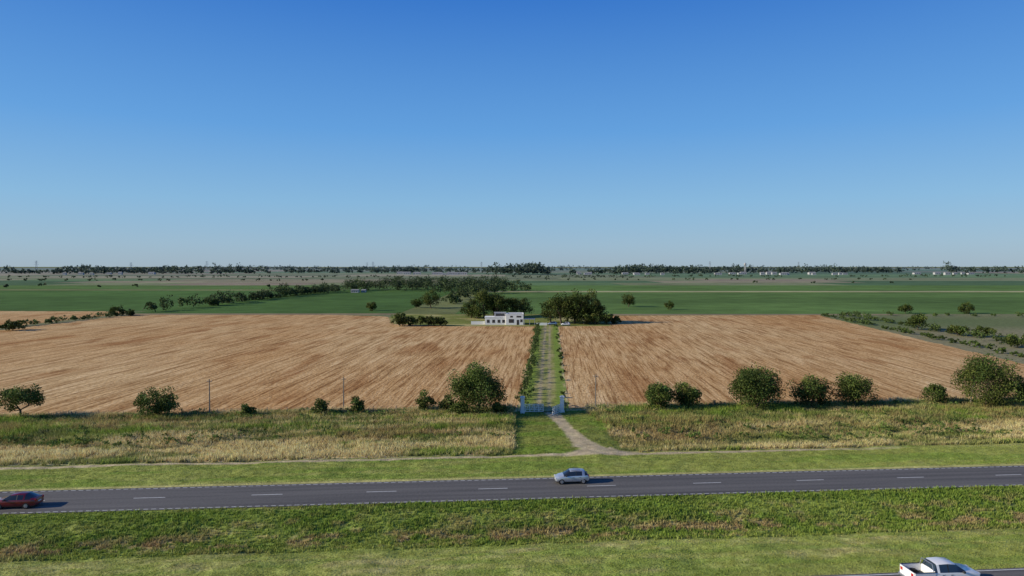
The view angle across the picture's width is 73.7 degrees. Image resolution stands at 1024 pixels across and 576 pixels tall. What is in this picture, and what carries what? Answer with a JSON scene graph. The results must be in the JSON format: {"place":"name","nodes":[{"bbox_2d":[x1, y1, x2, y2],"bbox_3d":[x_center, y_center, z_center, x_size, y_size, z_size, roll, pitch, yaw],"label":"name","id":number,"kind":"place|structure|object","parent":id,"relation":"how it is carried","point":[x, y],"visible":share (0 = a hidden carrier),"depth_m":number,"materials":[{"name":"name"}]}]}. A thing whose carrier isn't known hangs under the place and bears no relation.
{"place":"outdoors","nodes":[
{"label":"outdoors","id":0,"kind":"place"},
{"bbox_2d":[0,311,118,324],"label":"wheat stubble field","id":1,"kind":"structure","parent":0,"point":[40,316],"depth_m":354.77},
{"bbox_2d":[0,315,534,414],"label":"wheat stubble field","id":2,"kind":"structure","parent":0,"point":[120,363],"depth_m":181.29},
{"bbox_2d":[0,319,25,330],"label":"broadleaf tree","id":3,"kind":"object","parent":2,"relation":"on","point":[9,325],"visible":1,"depth_m":265.45,"materials":[{"name":"green plant"}]},
{"bbox_2d":[389,314,610,325],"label":"farmyard lawn","id":4,"kind":"structure","parent":0,"point":[457,320],"depth_m":315.53,"materials":[{"name":"green plant"}]},
{"bbox_2d":[403,316,417,325],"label":"shrub","id":5,"kind":"object","parent":4,"relation":"on","point":[411,320],"visible":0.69,"depth_m":286.83,"materials":[{"name":"green plant"}]},
{"bbox_2d":[425,315,436,325],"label":"shrub","id":6,"kind":"object","parent":4,"relation":"on","point":[431,320],"visible":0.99,"depth_m":287.05,"materials":[{"name":"green plant"}]},
{"bbox_2d":[436,316,447,325],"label":"shrub","id":7,"kind":"object","parent":4,"relation":"on","point":[443,321],"visible":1,"depth_m":286.31,"materials":[{"name":"green plant"}]},
{"bbox_2d":[459,298,482,317],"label":"broadleaf tree","id":8,"kind":"object","parent":4,"relation":"on","point":[466,306],"visible":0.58,"depth_m":329.40,"materials":[{"name":"green plant"}]},
{"bbox_2d":[467,303,485,318],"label":"broadleaf tree","id":9,"kind":"object","parent":4,"relation":"on","point":[477,311],"visible":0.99,"depth_m":325.43,"materials":[{"name":"green plant"}]},
{"bbox_2d":[472,288,494,317],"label":"broadleaf tree","id":10,"kind":"object","parent":4,"relation":"on","point":[483,296],"visible":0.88,"depth_m":331.59,"materials":[{"name":"green plant"}]},
{"bbox_2d":[484,292,501,315],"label":"broadleaf tree","id":11,"kind":"object","parent":4,"relation":"on","point":[498,302],"visible":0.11,"depth_m":337.91,"materials":[{"name":"green plant"}]},
{"bbox_2d":[487,293,508,312],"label":"broadleaf tree","id":12,"kind":"object","parent":4,"relation":"on","point":[500,299],"visible":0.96,"depth_m":330.41,"materials":[{"name":"green plant"}]},
{"bbox_2d":[471,312,546,324],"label":"white farmhouse","id":13,"kind":"object","parent":4,"relation":"on","point":[505,318],"visible":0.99,"depth_m":292.57,"materials":[{"name":"white paint"}]},
{"bbox_2d":[487,314,522,324],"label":"windows and door","id":14,"kind":"structure","parent":13,"relation":"in","point":[510,320],"depth_m":292.56,"materials":[{"name":"black glass"}]},
{"bbox_2d":[505,297,524,311],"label":"broadleaf tree","id":15,"kind":"object","parent":4,"relation":"on","point":[514,307],"visible":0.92,"depth_m":330.96,"materials":[{"name":"green plant"}]},
{"bbox_2d":[518,298,534,315],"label":"broadleaf tree","id":16,"kind":"object","parent":4,"relation":"on","point":[524,303],"visible":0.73,"depth_m":344.91,"materials":[{"name":"green plant"}]},
{"bbox_2d":[539,297,558,322],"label":"broadleaf tree","id":17,"kind":"object","parent":4,"relation":"on","point":[547,306],"visible":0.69,"depth_m":302.57,"materials":[{"name":"green plant"}]},
{"bbox_2d":[548,291,571,323],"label":"broadleaf tree","id":18,"kind":"object","parent":4,"relation":"on","point":[556,304],"visible":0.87,"depth_m":296.12,"materials":[{"name":"green plant"}]},
{"bbox_2d":[557,296,575,321],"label":"broadleaf tree","id":19,"kind":"object","parent":4,"relation":"on","point":[567,320],"visible":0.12,"depth_m":300.64,"materials":[{"name":"green plant"}]},
{"bbox_2d":[559,288,589,323],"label":"broadleaf tree","id":20,"kind":"object","parent":4,"relation":"on","point":[574,304],"visible":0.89,"depth_m":296.17,"materials":[{"name":"green plant"}]},
{"bbox_2d":[575,311,595,323],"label":"shrub","id":21,"kind":"object","parent":4,"relation":"on","point":[585,316],"visible":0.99,"depth_m":293.46,"materials":[{"name":"green plant"}]},
{"bbox_2d":[575,288,599,322],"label":"broadleaf tree","id":22,"kind":"object","parent":4,"relation":"on","point":[593,295],"visible":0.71,"depth_m":297.26,"materials":[{"name":"green plant"}]},
{"bbox_2d":[587,313,603,323],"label":"shrub","id":23,"kind":"object","parent":4,"relation":"on","point":[598,318],"visible":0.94,"depth_m":293.20,"materials":[{"name":"green plant"}]},
{"bbox_2d":[589,299,606,323],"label":"broadleaf tree","id":24,"kind":"object","parent":4,"relation":"on","point":[599,311],"visible":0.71,"depth_m":295.82,"materials":[{"name":"green plant"}]},
{"bbox_2d":[600,311,613,323],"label":"shrub","id":25,"kind":"object","parent":4,"relation":"on","point":[607,317],"visible":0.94,"depth_m":295.41,"materials":[{"name":"green plant"}]},
{"bbox_2d":[611,315,621,323],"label":"shrub","id":26,"kind":"object","parent":4,"relation":"on","point":[615,320],"visible":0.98,"depth_m":297.12,"materials":[{"name":"green plant"}]},
{"bbox_2d":[0,267,1023,575],"bbox_3d":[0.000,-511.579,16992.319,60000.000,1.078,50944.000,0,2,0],"label":"ground","id":27,"kind":"structure","parent":0,"point":[594,449],"depth_m":69.37,"materials":[{"name":"green plant"}]},
{"bbox_2d":[0,383,45,416],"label":"broadleaf tree","id":28,"kind":"object","parent":27,"relation":"on","point":[17,396],"visible":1,"depth_m":110.19,"materials":[{"name":"green plant"}]},
{"bbox_2d":[109,305,124,315],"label":"broadleaf tree","id":29,"kind":"object","parent":27,"relation":"on","point":[118,308],"visible":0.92,"depth_m":344.31,"materials":[{"name":"green plant"}]},
{"bbox_2d":[126,309,134,315],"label":"shrub","id":30,"kind":"object","parent":27,"relation":"on","point":[130,312],"visible":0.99,"depth_m":344.96,"materials":[{"name":"green plant"}]},
{"bbox_2d":[133,386,179,417],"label":"broadleaf tree","id":31,"kind":"object","parent":27,"relation":"on","point":[168,403],"visible":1,"depth_m":111.57,"materials":[{"name":"green plant"}]},
{"bbox_2d":[207,379,211,410],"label":"utility pole","id":32,"kind":"object","parent":27,"relation":"on","point":[209,381],"visible":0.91,"depth_m":114.54,"materials":[{"name":"brown wood"}]},
{"bbox_2d":[240,403,256,414],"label":"shrub","id":33,"kind":"object","parent":27,"relation":"on","point":[246,409],"visible":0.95,"depth_m":112.25,"materials":[{"name":"green plant"}]},
{"bbox_2d":[143,280,377,311],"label":"tree row","id":34,"kind":"object","parent":27,"relation":"on","point":[280,291],"visible":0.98,"depth_m":505.18,"materials":[{"name":"green plant"}]},
{"bbox_2d":[311,398,329,413],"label":"shrub","id":35,"kind":"object","parent":27,"relation":"on","point":[321,405],"visible":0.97,"depth_m":113.30,"materials":[{"name":"green plant"}]},
{"bbox_2d":[341,377,345,407],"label":"utility pole","id":36,"kind":"object","parent":27,"relation":"on","point":[343,379],"visible":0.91,"depth_m":118.53,"materials":[{"name":"brown wood"}]},
{"bbox_2d":[349,396,364,412],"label":"shrub","id":37,"kind":"object","parent":27,"relation":"on","point":[358,404],"visible":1,"depth_m":114.60,"materials":[{"name":"green plant"}]},
{"bbox_2d":[389,312,408,325],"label":"shrub","id":38,"kind":"object","parent":27,"relation":"on","point":[399,318],"visible":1,"depth_m":284.38,"materials":[{"name":"green plant"}]},
{"bbox_2d":[410,298,423,307],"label":"broadleaf tree","id":39,"kind":"object","parent":27,"relation":"on","point":[416,302],"visible":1,"depth_m":410.75,"materials":[{"name":"green plant"}]},
{"bbox_2d":[411,316,429,325],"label":"shrub","id":40,"kind":"object","parent":27,"relation":"on","point":[422,319],"visible":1,"depth_m":285.96,"materials":[{"name":"green plant"}]},
{"bbox_2d":[415,389,436,410],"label":"shrub","id":41,"kind":"object","parent":27,"relation":"on","point":[422,402],"visible":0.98,"depth_m":116.50,"materials":[{"name":"green plant"}]},
{"bbox_2d":[340,274,530,303],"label":"tree grove","id":42,"kind":"object","parent":27,"relation":"on","point":[473,285],"visible":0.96,"depth_m":690.06,"materials":[{"name":"green plant"}]},
{"bbox_2d":[437,394,456,408],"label":"shrub","id":43,"kind":"object","parent":27,"relation":"on","point":[443,404],"visible":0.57,"depth_m":116.13,"materials":[{"name":"green plant"}]},
{"bbox_2d":[447,401,468,414],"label":"shrub","id":44,"kind":"object","parent":27,"relation":"on","point":[453,409],"visible":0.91,"depth_m":113.15,"materials":[{"name":"green plant"}]},
{"bbox_2d":[445,359,507,413],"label":"broadleaf tree","id":45,"kind":"object","parent":27,"relation":"on","point":[481,381],"visible":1,"depth_m":113.72,"materials":[{"name":"green plant"}]},
{"bbox_2d":[492,401,506,413],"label":"shrub","id":46,"kind":"object","parent":27,"relation":"on","point":[498,407],"visible":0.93,"depth_m":114.13,"materials":[{"name":"green plant"}]},
{"bbox_2d":[3,273,1005,286],"bbox_3d":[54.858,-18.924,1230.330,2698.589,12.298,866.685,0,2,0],"label":"scattered trees","id":47,"kind":"object","parent":27,"relation":"on","point":[268,285],"visible":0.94,"depth_m":1505.20,"materials":[{"name":"green plant"}]},
{"bbox_2d":[2,396,1013,416],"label":"wire fence","id":48,"kind":"object","parent":27,"relation":"on","point":[438,407],"visible":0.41,"depth_m":116.47,"materials":[{"name":"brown wood"}]},
{"bbox_2d":[0,395,1023,466],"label":"tall dry grass","id":49,"kind":"structure","parent":27,"relation":"on","point":[430,423],"depth_m":103.10,"materials":[{"name":"beige plant"}]},
{"bbox_2d":[0,261,1023,274],"bbox_3d":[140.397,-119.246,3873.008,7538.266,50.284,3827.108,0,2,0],"label":"distant woodland","id":50,"kind":"object","parent":27,"relation":"on","point":[527,268],"visible":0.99,"depth_m":2496.87,"materials":[{"name":"green plant"}]},
{"bbox_2d":[1,310,1023,356],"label":"hedgerow","id":51,"kind":"object","parent":27,"relation":"on","point":[936,327],"visible":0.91,"depth_m":282.25,"materials":[{"name":"green plant"}]},
{"bbox_2d":[515,321,569,406],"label":"lane hedge","id":52,"kind":"object","parent":27,"relation":"on","point":[531,359],"visible":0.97,"depth_m":161.46,"materials":[{"name":"green plant"}]},
{"bbox_2d":[520,396,564,414],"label":"farm gate","id":53,"kind":"structure","parent":27,"relation":"on","point":[561,407],"depth_m":116.92,"materials":[{"name":"metal"}]},
{"bbox_2d":[517,325,568,410],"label":"farm lane","id":54,"kind":"structure","parent":27,"relation":"on","point":[548,384],"depth_m":156.27,"materials":[{"name":"green plant"}]},
{"bbox_2d":[547,321,556,324],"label":"parked silver car","id":55,"kind":"object","parent":54,"relation":"on","point":[552,323],"visible":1,"depth_m":290.50,"materials":[{"name":"paint"}]},
{"bbox_2d":[593,374,597,404],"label":"utility pole","id":56,"kind":"object","parent":27,"relation":"on","point":[595,376],"visible":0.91,"depth_m":118.42,"materials":[{"name":"brown wood"}]},
{"bbox_2d":[643,381,675,411],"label":"broadleaf tree","id":57,"kind":"object","parent":27,"relation":"on","point":[660,394],"visible":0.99,"depth_m":116.49,"materials":[{"name":"green plant"}]},
{"bbox_2d":[672,381,701,406],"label":"broadleaf tree","id":58,"kind":"object","parent":27,"relation":"on","point":[686,394],"visible":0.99,"depth_m":118.14,"materials":[{"name":"green plant"}]},
{"bbox_2d":[727,362,785,408],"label":"broadleaf tree","id":59,"kind":"object","parent":27,"relation":"on","point":[747,385],"visible":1,"depth_m":116.69,"materials":[{"name":"green plant"}]},
{"bbox_2d":[784,373,837,405],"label":"broadleaf tree","id":60,"kind":"object","parent":27,"relation":"on","point":[811,387],"visible":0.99,"depth_m":119.22,"materials":[{"name":"green plant"}]},
{"bbox_2d":[831,371,879,405],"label":"broadleaf tree","id":61,"kind":"object","parent":27,"relation":"on","point":[853,388],"visible":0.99,"depth_m":120.38,"materials":[{"name":"green plant"}]},
{"bbox_2d":[904,313,929,329],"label":"broadleaf tree","id":62,"kind":"object","parent":27,"relation":"on","point":[917,320],"visible":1,"depth_m":268.45,"materials":[{"name":"green plant"}]},
{"bbox_2d":[919,383,950,401],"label":"shrub","id":63,"kind":"object","parent":27,"relation":"on","point":[937,392],"visible":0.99,"depth_m":122.50,"materials":[{"name":"green plant"}]},
{"bbox_2d":[946,324,970,335],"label":"shrub","id":64,"kind":"object","parent":27,"relation":"on","point":[952,328],"visible":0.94,"depth_m":245.49,"materials":[{"name":"green plant"}]},
{"bbox_2d":[957,302,974,313],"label":"broadleaf tree","id":65,"kind":"object","parent":27,"relation":"on","point":[968,307],"visible":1,"depth_m":361.27,"materials":[{"name":"green plant"}]},
{"bbox_2d":[971,325,995,336],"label":"shrub","id":66,"kind":"object","parent":27,"relation":"on","point":[986,330],"visible":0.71,"depth_m":242.05,"materials":[{"name":"green plant"}]},
{"bbox_2d":[950,352,1023,407],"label":"broadleaf tree","id":67,"kind":"object","parent":27,"relation":"on","point":[982,370],"visible":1,"depth_m":119.61,"materials":[{"name":"green plant"}]},
{"bbox_2d":[1001,333,1023,347],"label":"shrub","id":68,"kind":"object","parent":27,"relation":"on","point":[1012,339],"visible":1,"depth_m":210.24,"materials":[{"name":"green plant"}]},
{"bbox_2d":[1005,374,1023,401],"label":"broadleaf tree","id":69,"kind":"object","parent":27,"relation":"on","point":[1021,383],"visible":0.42,"depth_m":124.06,"materials":[{"name":"green plant"}]},
{"bbox_2d":[0,268,1023,314],"bbox_3d":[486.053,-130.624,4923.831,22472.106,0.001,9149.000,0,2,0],"label":"crop fields","id":70,"kind":"structure","parent":0,"point":[791,293],"depth_m":653.87,"materials":[{"name":"green plant"}]},
{"bbox_2d":[351,289,365,292],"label":"farm outbuildings","id":71,"kind":"structure","parent":70,"relation":"on","point":[356,290],"depth_m":652.48,"materials":[{"name":"white"}]},
{"bbox_2d":[366,301,376,310],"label":"broadleaf tree","id":72,"kind":"object","parent":70,"relation":"on","point":[371,306],"visible":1,"depth_m":381.97,"materials":[{"name":"green plant"}]},
{"bbox_2d":[419,288,440,307],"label":"broadleaf tree","id":73,"kind":"object","parent":70,"relation":"on","point":[435,298],"visible":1,"depth_m":406.68,"materials":[{"name":"green plant"}]},
{"bbox_2d":[62,272,973,274],"bbox_3d":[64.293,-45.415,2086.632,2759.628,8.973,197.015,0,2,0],"label":"distant town","id":74,"kind":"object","parent":70,"relation":"on","point":[623,273],"visible":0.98,"depth_m":2073.71,"materials":[{"name":"white concrete"}]},
{"bbox_2d":[621,293,635,306],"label":"broadleaf tree","id":75,"kind":"object","parent":70,"relation":"on","point":[628,299],"visible":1,"depth_m":421.05,"materials":[{"name":"green plant"}]},
{"bbox_2d":[664,301,673,309],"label":"shrub","id":76,"kind":"object","parent":70,"relation":"on","point":[670,305],"visible":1,"depth_m":394.46,"materials":[{"name":"green plant"}]},
{"bbox_2d":[897,304,913,312],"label":"shrub","id":77,"kind":"object","parent":70,"relation":"on","point":[905,308],"visible":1,"depth_m":361.66,"materials":[{"name":"green plant"}]},
{"bbox_2d":[0,465,1023,575],"bbox_3d":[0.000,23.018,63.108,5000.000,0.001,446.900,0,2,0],"label":"highway road","id":78,"kind":"structure","parent":0,"point":[121,499],"depth_m":76.55,"materials":[{"name":"grey asphalt"}]},
{"bbox_2d":[0,491,43,509],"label":"red sedan car","id":79,"kind":"object","parent":78,"relation":"on","point":[25,499],"visible":1,"depth_m":70.42,"materials":[{"name":"paint"}]},
{"bbox_2d":[2,466,1021,575],"bbox_3d":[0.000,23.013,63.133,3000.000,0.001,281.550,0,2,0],"label":"road markings","id":80,"kind":"object","parent":78,"relation":"on","point":[556,497],"visible":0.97,"depth_m":75.85,"materials":[{"name":"paint"}]},
{"bbox_2d":[554,467,588,484],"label":"silver hatchback car","id":81,"kind":"object","parent":78,"relation":"on","point":[575,474],"visible":1,"depth_m":78.44,"materials":[{"name":"paint"}]},
{"bbox_2d":[898,557,979,575],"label":"white pickup truck","id":82,"kind":"object","parent":78,"relation":"on","point":[936,566],"visible":1,"depth_m":53.56,"materials":[{"name":"paint"}]},
{"bbox_2d":[0,0,1023,266],"label":"sky","id":83,"kind":"structure","parent":0,"point":[138,133],"materials":[{"name":"blue"}]},
{"bbox_2d":[558,315,1023,407],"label":"wheat stubble field","id":84,"kind":"structure","parent":0,"point":[629,358],"depth_m":189.34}
]}

